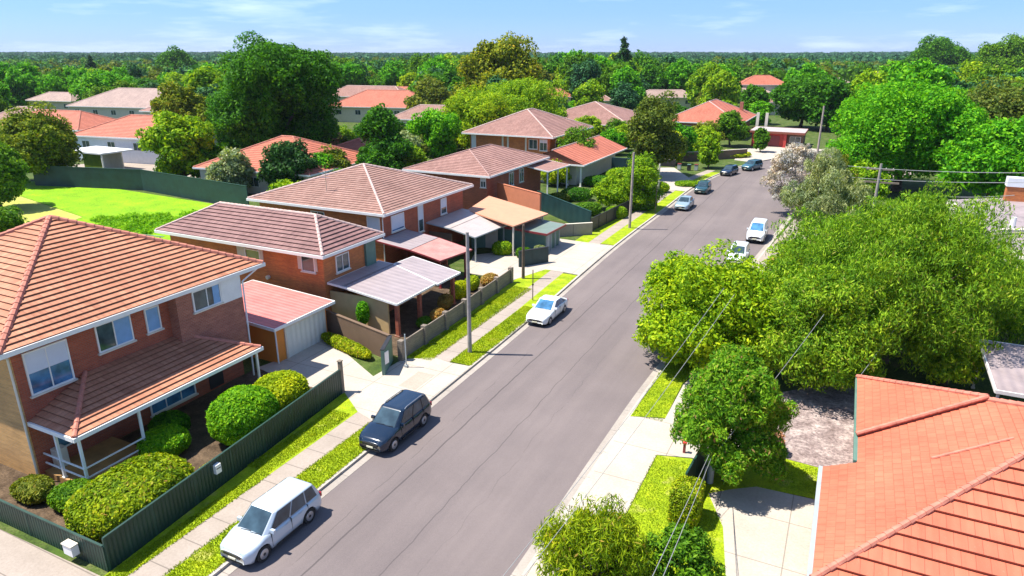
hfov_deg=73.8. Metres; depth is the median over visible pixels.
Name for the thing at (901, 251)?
spreading tree
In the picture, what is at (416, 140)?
leafy tree
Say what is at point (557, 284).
verge grass
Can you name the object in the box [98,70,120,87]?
woodland tree
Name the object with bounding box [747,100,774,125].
garden tree
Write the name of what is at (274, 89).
spreading tree
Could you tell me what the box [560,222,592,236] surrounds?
retaining wall
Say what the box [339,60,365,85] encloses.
woodland tree
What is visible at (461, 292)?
garden plant
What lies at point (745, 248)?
parked car
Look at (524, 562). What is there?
gutter channel
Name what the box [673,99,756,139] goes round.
long house
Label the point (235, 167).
leafy tree
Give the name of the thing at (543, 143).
window
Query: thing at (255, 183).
window
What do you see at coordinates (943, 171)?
power line
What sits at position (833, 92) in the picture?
woodland tree
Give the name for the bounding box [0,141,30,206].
leafy tree
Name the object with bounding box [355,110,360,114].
window
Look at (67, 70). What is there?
woodland tree
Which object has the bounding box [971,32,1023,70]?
spreading tree
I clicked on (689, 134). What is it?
garden tree
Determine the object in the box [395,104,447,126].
distant house
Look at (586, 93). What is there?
leafy tree
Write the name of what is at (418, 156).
garden tree
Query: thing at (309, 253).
brick house
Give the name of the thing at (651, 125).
leafy tree
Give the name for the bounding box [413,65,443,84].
woodland tree
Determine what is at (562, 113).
leafy tree
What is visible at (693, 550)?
flowering shrub
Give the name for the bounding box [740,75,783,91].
distant house
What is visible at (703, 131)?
garden tree
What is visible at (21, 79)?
woodland tree
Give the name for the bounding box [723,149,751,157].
garden plant
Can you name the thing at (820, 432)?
gravel yard
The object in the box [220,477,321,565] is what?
parked car
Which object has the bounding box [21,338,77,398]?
window
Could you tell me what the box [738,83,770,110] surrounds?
leafy tree
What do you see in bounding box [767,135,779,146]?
garage door
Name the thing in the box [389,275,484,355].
garden soil
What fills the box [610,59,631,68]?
woodland tree
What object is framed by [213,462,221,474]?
letter box
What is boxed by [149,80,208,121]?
leafy tree
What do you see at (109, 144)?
window
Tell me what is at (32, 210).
dry grass patch
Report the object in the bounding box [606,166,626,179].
garden plant
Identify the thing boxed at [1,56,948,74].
bluish woodland
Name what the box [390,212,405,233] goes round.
window
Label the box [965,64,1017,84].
woodland tree
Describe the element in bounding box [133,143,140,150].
window
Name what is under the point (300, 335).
roller door
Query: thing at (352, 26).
sky
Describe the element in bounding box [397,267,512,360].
stone fence
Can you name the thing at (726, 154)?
garden wall
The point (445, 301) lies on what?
garden plant
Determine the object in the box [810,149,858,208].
blossom tree
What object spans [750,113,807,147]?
painted house
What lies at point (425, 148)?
garden tree
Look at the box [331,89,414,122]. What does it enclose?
distant house
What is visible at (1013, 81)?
woodland tree
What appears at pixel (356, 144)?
distant house
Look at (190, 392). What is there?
window
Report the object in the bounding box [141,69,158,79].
woodland tree
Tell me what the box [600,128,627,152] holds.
garden tree
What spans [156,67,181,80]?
woodland tree
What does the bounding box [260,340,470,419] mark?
driveway
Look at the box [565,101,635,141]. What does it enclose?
long house
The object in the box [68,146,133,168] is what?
lean to
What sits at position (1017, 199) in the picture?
flat roof house
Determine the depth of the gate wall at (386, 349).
42.65 m
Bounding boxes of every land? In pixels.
[0,102,844,575]
[633,168,1023,500]
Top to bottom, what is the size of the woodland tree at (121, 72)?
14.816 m
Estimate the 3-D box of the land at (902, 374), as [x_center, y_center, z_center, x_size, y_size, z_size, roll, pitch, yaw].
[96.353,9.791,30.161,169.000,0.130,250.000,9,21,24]
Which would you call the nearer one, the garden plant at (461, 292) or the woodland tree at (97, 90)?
the garden plant at (461, 292)
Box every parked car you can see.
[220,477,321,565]
[359,389,431,451]
[526,295,567,324]
[674,195,694,209]
[694,180,711,193]
[720,164,738,175]
[725,241,749,263]
[741,159,762,170]
[746,218,768,242]
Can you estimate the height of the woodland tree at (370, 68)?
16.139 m
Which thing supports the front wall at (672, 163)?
on the land at (372, 364)
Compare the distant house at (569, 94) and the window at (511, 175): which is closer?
the window at (511, 175)
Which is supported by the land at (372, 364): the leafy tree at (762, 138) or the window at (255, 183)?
the leafy tree at (762, 138)
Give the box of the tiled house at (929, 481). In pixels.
[807,374,1023,575]
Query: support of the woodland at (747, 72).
on the ground
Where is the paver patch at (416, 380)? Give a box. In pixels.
[399,371,433,389]
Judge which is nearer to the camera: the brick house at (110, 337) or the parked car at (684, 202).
the brick house at (110, 337)
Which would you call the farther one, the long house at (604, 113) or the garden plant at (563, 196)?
the long house at (604, 113)
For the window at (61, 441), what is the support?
in the brick house at (110, 337)
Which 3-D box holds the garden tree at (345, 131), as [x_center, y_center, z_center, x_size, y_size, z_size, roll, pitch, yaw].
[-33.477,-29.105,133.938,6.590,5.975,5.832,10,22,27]
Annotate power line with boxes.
[503,288,723,575]
[524,294,734,575]
[652,453,709,575]
[663,456,711,575]
[720,316,822,447]
[852,166,1013,172]
[852,177,1023,182]
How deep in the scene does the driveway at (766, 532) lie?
28.68 m
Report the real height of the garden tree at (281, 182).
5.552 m
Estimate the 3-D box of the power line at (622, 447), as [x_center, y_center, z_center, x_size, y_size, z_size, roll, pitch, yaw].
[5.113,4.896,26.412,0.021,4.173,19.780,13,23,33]
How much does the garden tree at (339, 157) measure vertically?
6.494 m
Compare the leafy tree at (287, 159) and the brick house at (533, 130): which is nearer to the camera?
the leafy tree at (287, 159)
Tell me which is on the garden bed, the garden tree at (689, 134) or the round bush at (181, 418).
the round bush at (181, 418)
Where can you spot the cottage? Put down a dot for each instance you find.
(583, 161)
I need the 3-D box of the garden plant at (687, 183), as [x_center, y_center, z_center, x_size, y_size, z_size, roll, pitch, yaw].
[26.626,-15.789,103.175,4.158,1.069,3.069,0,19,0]
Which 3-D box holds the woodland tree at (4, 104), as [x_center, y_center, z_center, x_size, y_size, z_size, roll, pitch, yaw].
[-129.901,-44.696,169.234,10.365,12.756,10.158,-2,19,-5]
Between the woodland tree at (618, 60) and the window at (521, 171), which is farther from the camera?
the woodland tree at (618, 60)
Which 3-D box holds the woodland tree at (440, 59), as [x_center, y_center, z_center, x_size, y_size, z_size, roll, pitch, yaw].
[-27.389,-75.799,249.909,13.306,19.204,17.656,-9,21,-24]
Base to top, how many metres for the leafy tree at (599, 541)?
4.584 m
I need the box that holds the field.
[20,181,212,239]
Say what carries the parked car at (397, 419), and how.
on the road
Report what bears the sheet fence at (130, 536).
on the land at (372, 364)
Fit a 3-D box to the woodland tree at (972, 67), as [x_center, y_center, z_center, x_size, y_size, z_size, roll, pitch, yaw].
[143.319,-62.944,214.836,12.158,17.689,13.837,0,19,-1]
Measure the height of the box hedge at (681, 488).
1.935 m
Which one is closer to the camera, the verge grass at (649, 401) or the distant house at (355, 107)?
the verge grass at (649, 401)
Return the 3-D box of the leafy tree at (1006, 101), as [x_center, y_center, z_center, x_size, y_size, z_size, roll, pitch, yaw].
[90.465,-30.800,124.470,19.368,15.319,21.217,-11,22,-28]
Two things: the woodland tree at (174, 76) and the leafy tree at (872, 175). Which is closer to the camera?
the leafy tree at (872, 175)
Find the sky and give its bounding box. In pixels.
[0,0,1023,52]
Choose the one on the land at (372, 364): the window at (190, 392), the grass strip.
the grass strip
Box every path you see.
[0,529,99,575]
[665,371,731,434]
[735,146,823,161]
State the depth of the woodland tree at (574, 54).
258.82 m
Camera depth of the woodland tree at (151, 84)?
213.10 m
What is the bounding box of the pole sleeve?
[706,461,714,483]
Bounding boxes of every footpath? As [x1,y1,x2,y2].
[128,170,714,575]
[527,416,707,575]
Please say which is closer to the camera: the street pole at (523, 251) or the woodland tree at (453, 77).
the street pole at (523, 251)
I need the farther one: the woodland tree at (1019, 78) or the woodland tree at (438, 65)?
the woodland tree at (438, 65)
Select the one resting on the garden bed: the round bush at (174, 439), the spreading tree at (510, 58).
the round bush at (174, 439)
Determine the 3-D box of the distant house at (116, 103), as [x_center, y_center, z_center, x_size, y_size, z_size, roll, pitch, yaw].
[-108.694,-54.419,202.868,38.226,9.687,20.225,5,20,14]
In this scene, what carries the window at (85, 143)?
in the distant house at (119, 133)
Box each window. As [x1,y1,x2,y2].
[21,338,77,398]
[53,437,72,445]
[81,140,89,146]
[94,314,136,355]
[107,142,115,147]
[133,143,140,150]
[143,305,164,335]
[150,384,198,417]
[191,282,223,314]
[244,248,259,259]
[249,177,259,186]
[300,256,316,274]
[310,210,324,215]
[335,251,350,274]
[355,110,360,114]
[366,216,381,237]
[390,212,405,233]
[417,204,424,232]
[440,197,447,215]
[479,178,486,188]
[509,172,514,185]
[519,168,523,182]
[529,139,537,149]
[539,139,547,151]
[789,136,800,142]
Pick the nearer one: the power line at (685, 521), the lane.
the power line at (685, 521)
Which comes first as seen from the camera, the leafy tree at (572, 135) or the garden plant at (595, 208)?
the garden plant at (595, 208)
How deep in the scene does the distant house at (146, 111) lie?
185.99 m
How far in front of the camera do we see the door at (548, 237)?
68.80 m
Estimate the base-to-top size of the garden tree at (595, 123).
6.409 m
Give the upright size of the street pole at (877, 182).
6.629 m
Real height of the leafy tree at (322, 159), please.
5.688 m
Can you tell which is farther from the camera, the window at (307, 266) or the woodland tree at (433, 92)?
the woodland tree at (433, 92)
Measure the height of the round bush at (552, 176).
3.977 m
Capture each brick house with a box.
[0,215,265,482]
[154,201,384,310]
[246,163,473,263]
[402,144,549,209]
[461,108,593,153]
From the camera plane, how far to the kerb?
37.17 m
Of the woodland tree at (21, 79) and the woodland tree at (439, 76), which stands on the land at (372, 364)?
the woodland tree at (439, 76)
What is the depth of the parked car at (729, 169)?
112.32 m
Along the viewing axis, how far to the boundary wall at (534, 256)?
64.45 m
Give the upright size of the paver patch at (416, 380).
0.012 m
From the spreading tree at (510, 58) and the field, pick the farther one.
the spreading tree at (510, 58)
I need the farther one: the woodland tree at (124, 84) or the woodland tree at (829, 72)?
the woodland tree at (829, 72)
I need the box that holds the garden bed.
[0,368,312,544]
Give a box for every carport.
[468,196,547,255]
[971,340,1023,397]
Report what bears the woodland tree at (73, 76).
on the land at (372, 364)
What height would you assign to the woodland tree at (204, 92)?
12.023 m
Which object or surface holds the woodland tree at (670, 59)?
on the ground
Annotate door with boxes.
[209,370,223,389]
[283,309,326,358]
[547,234,550,249]
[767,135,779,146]
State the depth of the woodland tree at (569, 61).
242.31 m
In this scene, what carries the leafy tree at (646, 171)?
on the land at (372, 364)
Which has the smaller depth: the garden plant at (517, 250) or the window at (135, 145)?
the garden plant at (517, 250)
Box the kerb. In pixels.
[209,165,791,575]
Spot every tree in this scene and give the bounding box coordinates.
[0,62,12,82]
[0,81,11,105]
[0,91,10,111]
[0,100,85,174]
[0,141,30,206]
[2,62,42,105]
[8,93,16,108]
[34,74,68,95]
[43,67,69,88]
[56,65,76,75]
[66,67,98,100]
[68,72,110,100]
[82,85,113,99]
[93,69,104,74]
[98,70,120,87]
[111,66,134,79]
[113,80,137,88]
[121,75,136,83]
[126,62,148,79]
[130,77,152,87]
[134,110,216,175]
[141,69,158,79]
[141,81,159,87]
[144,79,169,84]
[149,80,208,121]
[152,158,187,175]
[154,45,197,68]
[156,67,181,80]
[156,72,170,79]
[162,70,184,85]
[181,65,227,94]
[184,62,225,85]
[185,143,222,178]
[195,83,218,101]
[204,93,243,148]
[204,146,254,187]
[205,30,344,147]
[256,137,318,188]
[266,179,299,190]
[311,144,353,170]
[313,152,334,172]
[317,49,343,89]
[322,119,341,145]
[333,56,365,65]
[334,135,355,143]
[338,124,355,139]
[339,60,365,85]
[341,58,375,84]
[353,103,414,167]
[355,143,406,169]
[362,73,384,85]
[363,63,375,73]
[378,60,405,85]
[396,72,416,85]
[400,130,423,162]
[401,144,427,169]
[403,74,454,109]
[404,53,432,74]
[404,107,463,158]
[406,70,449,91]
[408,59,450,89]
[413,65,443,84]
[413,134,431,155]
[422,54,451,71]
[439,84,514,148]
[442,52,455,62]
[443,63,466,86]
[450,54,462,63]
[453,31,544,98]
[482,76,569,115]
[486,74,512,91]
[532,491,662,575]
[536,53,561,79]
[536,62,557,85]
[551,105,567,116]
[553,51,573,59]
[553,67,566,87]
[554,125,596,155]
[555,98,570,109]
[558,51,607,93]
[559,49,583,62]
[568,100,574,107]
[569,57,603,100]
[572,77,604,106]
[574,115,604,135]
[581,121,595,138]
[590,175,629,206]
[594,55,615,68]
[595,60,645,105]
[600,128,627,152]
[603,118,626,132]
[607,50,632,60]
[609,65,646,108]
[609,80,639,109]
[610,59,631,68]
[615,123,636,148]
[623,151,666,207]
[624,90,689,163]
[631,238,789,370]
[632,49,660,68]
[634,66,642,71]
[637,62,668,88]
[638,75,651,89]
[657,54,689,65]
[659,62,672,88]
[664,57,700,90]
[667,103,688,113]
[670,130,685,162]
[670,343,799,486]
[672,122,698,157]
[683,61,724,107]
[689,120,725,146]
[691,127,722,146]
[693,125,720,150]
[695,90,738,104]
[696,134,722,167]
[698,69,740,103]
[715,110,750,146]
[719,63,737,83]
[722,99,737,105]
[723,63,742,91]
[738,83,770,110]
[738,256,911,393]
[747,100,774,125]
[753,127,770,151]
[759,142,821,215]
[761,238,808,277]
[767,177,1023,376]
[768,73,827,127]
[779,147,873,244]
[783,62,827,82]
[799,76,852,130]
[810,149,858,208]
[817,65,838,79]
[825,77,993,191]
[847,159,891,207]
[848,68,891,98]
[879,59,912,82]
[890,57,957,87]
[903,328,1002,385]
[904,34,976,67]
[926,246,1023,343]
[935,115,1023,197]
[944,67,973,90]
[954,59,985,81]
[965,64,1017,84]
[965,75,1023,124]
[970,74,1003,94]
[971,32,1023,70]
[974,77,1020,90]
[977,74,1023,85]
[1000,69,1023,78]
[1011,82,1023,93]
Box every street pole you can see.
[466,232,471,352]
[522,225,524,278]
[628,152,634,227]
[816,106,824,152]
[860,164,898,216]
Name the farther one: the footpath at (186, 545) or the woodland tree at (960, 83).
the woodland tree at (960, 83)
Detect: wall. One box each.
[326,309,389,356]
[380,335,392,374]
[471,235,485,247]
[497,182,541,218]
[518,246,548,266]
[537,190,591,222]
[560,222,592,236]
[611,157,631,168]
[658,159,675,166]
[681,149,747,160]
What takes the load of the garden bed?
on the land at (372, 364)
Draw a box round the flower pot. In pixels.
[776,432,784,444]
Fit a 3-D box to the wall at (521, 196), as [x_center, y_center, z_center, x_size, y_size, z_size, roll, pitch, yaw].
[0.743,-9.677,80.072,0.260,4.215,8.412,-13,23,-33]
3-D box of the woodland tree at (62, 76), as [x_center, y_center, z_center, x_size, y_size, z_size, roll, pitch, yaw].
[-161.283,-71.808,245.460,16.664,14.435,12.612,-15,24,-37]
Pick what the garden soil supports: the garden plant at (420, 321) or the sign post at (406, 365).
the garden plant at (420, 321)
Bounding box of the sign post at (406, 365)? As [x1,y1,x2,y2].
[404,334,408,367]
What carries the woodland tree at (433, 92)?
on the land at (372, 364)
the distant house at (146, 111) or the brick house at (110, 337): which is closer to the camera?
the brick house at (110, 337)
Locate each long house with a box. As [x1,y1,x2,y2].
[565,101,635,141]
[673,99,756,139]
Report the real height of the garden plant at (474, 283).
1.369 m
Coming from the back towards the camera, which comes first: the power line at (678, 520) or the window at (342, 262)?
the window at (342, 262)
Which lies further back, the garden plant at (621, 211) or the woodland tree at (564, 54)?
the woodland tree at (564, 54)
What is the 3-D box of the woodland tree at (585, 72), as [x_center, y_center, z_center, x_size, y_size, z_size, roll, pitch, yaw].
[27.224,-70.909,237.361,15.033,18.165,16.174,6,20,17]
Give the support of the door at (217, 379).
in the brick house at (110, 337)
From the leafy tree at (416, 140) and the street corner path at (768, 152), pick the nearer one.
the leafy tree at (416, 140)
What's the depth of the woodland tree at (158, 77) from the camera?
248.95 m
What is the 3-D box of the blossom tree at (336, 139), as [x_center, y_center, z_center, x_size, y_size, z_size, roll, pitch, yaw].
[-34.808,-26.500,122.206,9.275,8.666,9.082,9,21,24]
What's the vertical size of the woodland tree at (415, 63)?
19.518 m
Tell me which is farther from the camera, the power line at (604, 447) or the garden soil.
the garden soil
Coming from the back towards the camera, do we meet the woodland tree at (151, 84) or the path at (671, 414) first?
the woodland tree at (151, 84)
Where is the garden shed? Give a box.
[498,219,565,249]
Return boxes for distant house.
[0,106,38,118]
[2,109,114,148]
[25,92,79,109]
[66,88,160,118]
[74,114,221,163]
[139,106,152,114]
[192,135,358,193]
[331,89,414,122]
[334,85,405,102]
[335,138,369,150]
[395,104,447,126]
[547,88,571,102]
[601,95,611,104]
[646,89,691,107]
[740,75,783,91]
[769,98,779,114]
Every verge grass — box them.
[165,172,717,575]
[631,356,709,417]
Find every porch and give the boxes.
[376,229,471,288]
[526,160,570,193]
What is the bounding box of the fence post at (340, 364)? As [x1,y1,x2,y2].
[337,359,345,393]
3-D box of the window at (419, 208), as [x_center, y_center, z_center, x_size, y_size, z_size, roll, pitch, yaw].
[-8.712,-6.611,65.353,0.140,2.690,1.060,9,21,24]
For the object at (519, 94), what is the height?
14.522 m
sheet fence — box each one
[0,499,108,571]
[102,369,341,570]
[685,446,705,477]
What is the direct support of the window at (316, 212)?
in the brick house at (387, 201)
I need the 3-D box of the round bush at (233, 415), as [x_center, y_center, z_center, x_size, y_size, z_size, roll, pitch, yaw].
[-13.884,6.539,35.154,3.246,2.939,3.652,9,21,24]
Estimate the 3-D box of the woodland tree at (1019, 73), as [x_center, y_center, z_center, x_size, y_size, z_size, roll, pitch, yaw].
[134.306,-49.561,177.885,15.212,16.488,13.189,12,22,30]
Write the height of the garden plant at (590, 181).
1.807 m
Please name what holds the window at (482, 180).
in the brick house at (484, 169)
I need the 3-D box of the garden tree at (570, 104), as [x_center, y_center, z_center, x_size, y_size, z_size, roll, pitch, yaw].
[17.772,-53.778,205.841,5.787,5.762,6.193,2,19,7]
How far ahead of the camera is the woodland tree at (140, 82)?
232.49 m
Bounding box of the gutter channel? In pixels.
[216,159,795,575]
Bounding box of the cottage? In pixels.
[541,135,627,186]
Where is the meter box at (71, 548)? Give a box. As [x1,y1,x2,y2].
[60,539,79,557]
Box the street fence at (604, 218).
[590,181,661,230]
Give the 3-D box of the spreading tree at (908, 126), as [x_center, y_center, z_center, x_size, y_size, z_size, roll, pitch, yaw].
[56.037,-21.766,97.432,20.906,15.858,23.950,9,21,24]
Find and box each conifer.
[84,54,96,67]
[611,36,636,70]
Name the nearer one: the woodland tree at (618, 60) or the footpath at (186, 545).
the footpath at (186, 545)
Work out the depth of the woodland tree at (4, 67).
238.72 m
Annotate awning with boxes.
[426,208,507,261]
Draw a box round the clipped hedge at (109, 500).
[63,452,194,543]
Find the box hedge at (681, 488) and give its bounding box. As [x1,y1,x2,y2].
[666,475,705,527]
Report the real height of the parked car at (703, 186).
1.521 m
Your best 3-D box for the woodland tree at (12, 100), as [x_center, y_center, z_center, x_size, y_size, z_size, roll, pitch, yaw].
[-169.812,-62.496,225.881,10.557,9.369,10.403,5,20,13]
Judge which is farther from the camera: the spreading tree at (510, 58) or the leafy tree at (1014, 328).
the spreading tree at (510, 58)
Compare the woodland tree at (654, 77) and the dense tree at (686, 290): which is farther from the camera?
the woodland tree at (654, 77)
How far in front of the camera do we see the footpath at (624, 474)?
33.77 m
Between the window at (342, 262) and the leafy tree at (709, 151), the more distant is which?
the leafy tree at (709, 151)
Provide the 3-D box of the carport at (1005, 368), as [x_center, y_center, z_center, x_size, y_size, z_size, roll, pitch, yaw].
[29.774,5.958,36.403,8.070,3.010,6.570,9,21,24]
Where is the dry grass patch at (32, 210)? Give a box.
[1,196,80,222]
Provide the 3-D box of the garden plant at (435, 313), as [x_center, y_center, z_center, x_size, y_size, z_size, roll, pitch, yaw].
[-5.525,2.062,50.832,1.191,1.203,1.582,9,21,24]
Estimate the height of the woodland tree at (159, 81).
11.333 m
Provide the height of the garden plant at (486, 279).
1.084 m
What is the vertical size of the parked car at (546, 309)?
1.420 m
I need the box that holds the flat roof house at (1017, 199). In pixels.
[946,176,1023,265]
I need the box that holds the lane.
[73,163,195,177]
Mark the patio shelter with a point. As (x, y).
(382, 289)
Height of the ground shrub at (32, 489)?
1.065 m
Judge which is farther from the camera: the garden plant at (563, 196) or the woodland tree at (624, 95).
the woodland tree at (624, 95)
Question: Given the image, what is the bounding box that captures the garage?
[241,280,334,363]
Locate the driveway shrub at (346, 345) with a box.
[321,331,372,358]
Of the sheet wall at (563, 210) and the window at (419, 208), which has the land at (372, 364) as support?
the sheet wall at (563, 210)
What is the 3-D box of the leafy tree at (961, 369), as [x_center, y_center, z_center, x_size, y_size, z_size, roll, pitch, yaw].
[26.378,4.124,40.994,5.390,3.686,5.193,-2,19,-4]
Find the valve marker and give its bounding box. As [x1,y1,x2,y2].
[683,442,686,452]
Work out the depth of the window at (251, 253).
51.84 m
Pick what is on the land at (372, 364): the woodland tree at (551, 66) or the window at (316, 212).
the woodland tree at (551, 66)
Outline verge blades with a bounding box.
[106,286,532,575]
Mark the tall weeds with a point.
(149, 223)
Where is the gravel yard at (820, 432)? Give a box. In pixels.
[776,381,854,466]
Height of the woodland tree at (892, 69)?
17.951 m
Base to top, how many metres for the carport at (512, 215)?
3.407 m
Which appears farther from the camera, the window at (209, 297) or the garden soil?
the garden soil
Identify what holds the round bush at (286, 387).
on the garden bed
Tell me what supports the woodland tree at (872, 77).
on the land at (372, 364)
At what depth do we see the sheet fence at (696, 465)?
31.37 m
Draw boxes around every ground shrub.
[8,473,55,504]
[46,478,92,512]
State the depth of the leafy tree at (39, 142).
101.43 m
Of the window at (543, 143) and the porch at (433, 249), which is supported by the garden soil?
the porch at (433, 249)
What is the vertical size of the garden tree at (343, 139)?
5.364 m
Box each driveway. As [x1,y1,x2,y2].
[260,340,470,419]
[470,239,612,279]
[657,168,691,190]
[709,487,814,575]
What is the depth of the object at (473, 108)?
129.80 m
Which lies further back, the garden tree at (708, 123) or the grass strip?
the garden tree at (708, 123)
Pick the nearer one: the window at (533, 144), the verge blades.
the verge blades
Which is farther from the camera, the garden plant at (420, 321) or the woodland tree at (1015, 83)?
the woodland tree at (1015, 83)
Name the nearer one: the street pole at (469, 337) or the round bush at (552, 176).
the street pole at (469, 337)
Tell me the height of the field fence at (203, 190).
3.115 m
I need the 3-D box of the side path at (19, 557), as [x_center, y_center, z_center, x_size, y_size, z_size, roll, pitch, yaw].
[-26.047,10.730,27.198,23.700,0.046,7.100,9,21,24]
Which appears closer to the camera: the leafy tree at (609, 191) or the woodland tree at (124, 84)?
the leafy tree at (609, 191)
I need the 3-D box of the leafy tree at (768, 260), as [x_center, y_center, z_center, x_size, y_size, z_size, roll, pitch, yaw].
[21.796,-1.099,52.827,4.940,5.849,5.497,9,21,24]
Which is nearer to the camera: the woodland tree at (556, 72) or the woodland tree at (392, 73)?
the woodland tree at (556, 72)
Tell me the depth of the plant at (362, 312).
48.33 m
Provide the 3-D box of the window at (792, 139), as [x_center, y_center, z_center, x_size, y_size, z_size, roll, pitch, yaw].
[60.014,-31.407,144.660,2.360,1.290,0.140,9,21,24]
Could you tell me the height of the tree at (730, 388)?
6.870 m
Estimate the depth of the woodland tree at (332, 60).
256.81 m
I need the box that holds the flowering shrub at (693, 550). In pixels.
[644,521,726,575]
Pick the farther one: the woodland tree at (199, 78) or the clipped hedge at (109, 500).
the woodland tree at (199, 78)
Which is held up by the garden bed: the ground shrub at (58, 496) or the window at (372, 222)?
the ground shrub at (58, 496)
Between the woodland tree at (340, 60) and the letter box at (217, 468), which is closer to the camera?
the letter box at (217, 468)
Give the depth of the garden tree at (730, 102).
186.19 m
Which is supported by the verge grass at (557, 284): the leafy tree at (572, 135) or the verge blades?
the verge blades
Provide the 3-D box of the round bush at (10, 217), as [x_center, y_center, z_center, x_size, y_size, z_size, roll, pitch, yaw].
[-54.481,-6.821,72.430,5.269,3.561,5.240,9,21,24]
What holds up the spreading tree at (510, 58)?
on the land at (372, 364)
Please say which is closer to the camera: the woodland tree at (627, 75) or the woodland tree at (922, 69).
the woodland tree at (922, 69)
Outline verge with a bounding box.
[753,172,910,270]
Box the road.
[229,149,834,575]
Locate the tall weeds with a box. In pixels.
[89,209,197,233]
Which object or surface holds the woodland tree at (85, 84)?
on the land at (372, 364)
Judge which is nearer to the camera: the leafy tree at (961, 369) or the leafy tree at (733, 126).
the leafy tree at (961, 369)
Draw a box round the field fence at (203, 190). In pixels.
[32,166,248,204]
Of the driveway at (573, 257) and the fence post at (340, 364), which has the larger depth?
the driveway at (573, 257)
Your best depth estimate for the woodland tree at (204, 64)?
196.03 m
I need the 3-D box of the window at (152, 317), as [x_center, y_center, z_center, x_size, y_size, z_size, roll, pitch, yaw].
[-19.065,1.691,36.279,0.140,1.440,1.010,9,21,24]
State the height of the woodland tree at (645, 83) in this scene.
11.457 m
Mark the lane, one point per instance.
(149, 167)
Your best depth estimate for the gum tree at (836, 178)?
56.19 m
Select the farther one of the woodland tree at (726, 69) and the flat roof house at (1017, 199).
the woodland tree at (726, 69)
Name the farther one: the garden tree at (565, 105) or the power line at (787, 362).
the garden tree at (565, 105)
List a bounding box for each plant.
[355,301,370,324]
[416,316,431,327]
[429,307,443,320]
[437,293,453,309]
[449,280,466,299]
[465,274,479,290]
[480,272,497,285]
[491,241,511,254]
[515,247,530,257]
[550,192,570,201]
[560,187,592,200]
[576,202,602,214]
[583,175,607,186]
[605,205,627,217]
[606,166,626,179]
[629,196,657,210]
[649,181,669,192]
[674,180,698,186]
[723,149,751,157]
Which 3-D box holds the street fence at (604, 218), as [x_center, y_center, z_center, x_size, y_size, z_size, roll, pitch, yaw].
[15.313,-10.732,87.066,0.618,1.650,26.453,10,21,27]
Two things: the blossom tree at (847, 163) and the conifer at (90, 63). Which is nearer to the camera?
the blossom tree at (847, 163)
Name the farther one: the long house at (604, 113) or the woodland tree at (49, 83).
the woodland tree at (49, 83)
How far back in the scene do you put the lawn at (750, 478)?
31.36 m
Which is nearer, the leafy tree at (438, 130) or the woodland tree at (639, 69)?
the leafy tree at (438, 130)
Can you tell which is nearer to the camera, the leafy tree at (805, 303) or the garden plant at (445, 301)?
the leafy tree at (805, 303)
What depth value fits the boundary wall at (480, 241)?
70.21 m
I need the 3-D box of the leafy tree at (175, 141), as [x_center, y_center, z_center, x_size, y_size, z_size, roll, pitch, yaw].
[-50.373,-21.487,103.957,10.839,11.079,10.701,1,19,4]
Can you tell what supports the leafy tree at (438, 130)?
on the land at (372, 364)
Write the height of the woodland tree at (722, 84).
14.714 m
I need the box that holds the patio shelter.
[327,256,460,336]
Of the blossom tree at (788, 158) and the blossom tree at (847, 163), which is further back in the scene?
the blossom tree at (788, 158)
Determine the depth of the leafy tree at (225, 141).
123.92 m
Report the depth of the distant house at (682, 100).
246.41 m
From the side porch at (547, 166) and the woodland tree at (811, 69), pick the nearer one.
the side porch at (547, 166)
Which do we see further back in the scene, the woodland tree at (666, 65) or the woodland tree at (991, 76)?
the woodland tree at (666, 65)
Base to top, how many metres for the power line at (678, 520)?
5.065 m
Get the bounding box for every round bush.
[0,205,29,232]
[136,423,190,460]
[147,409,191,432]
[205,384,279,446]
[252,369,309,413]
[541,159,571,184]
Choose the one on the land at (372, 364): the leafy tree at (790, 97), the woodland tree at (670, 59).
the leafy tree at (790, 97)
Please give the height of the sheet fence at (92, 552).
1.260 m
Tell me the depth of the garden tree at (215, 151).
104.14 m
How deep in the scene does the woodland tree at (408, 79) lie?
269.01 m
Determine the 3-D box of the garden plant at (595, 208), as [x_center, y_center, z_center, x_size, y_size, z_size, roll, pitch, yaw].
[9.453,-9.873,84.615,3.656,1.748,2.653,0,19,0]
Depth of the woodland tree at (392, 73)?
276.01 m
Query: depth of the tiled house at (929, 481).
25.41 m
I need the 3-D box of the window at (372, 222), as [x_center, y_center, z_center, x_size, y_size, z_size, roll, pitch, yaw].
[-12.286,-5.422,60.522,1.560,1.790,0.140,9,21,24]
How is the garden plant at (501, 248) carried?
on the land at (372, 364)
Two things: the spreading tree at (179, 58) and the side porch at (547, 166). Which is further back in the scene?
the spreading tree at (179, 58)
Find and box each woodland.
[0,51,979,61]
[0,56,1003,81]
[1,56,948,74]

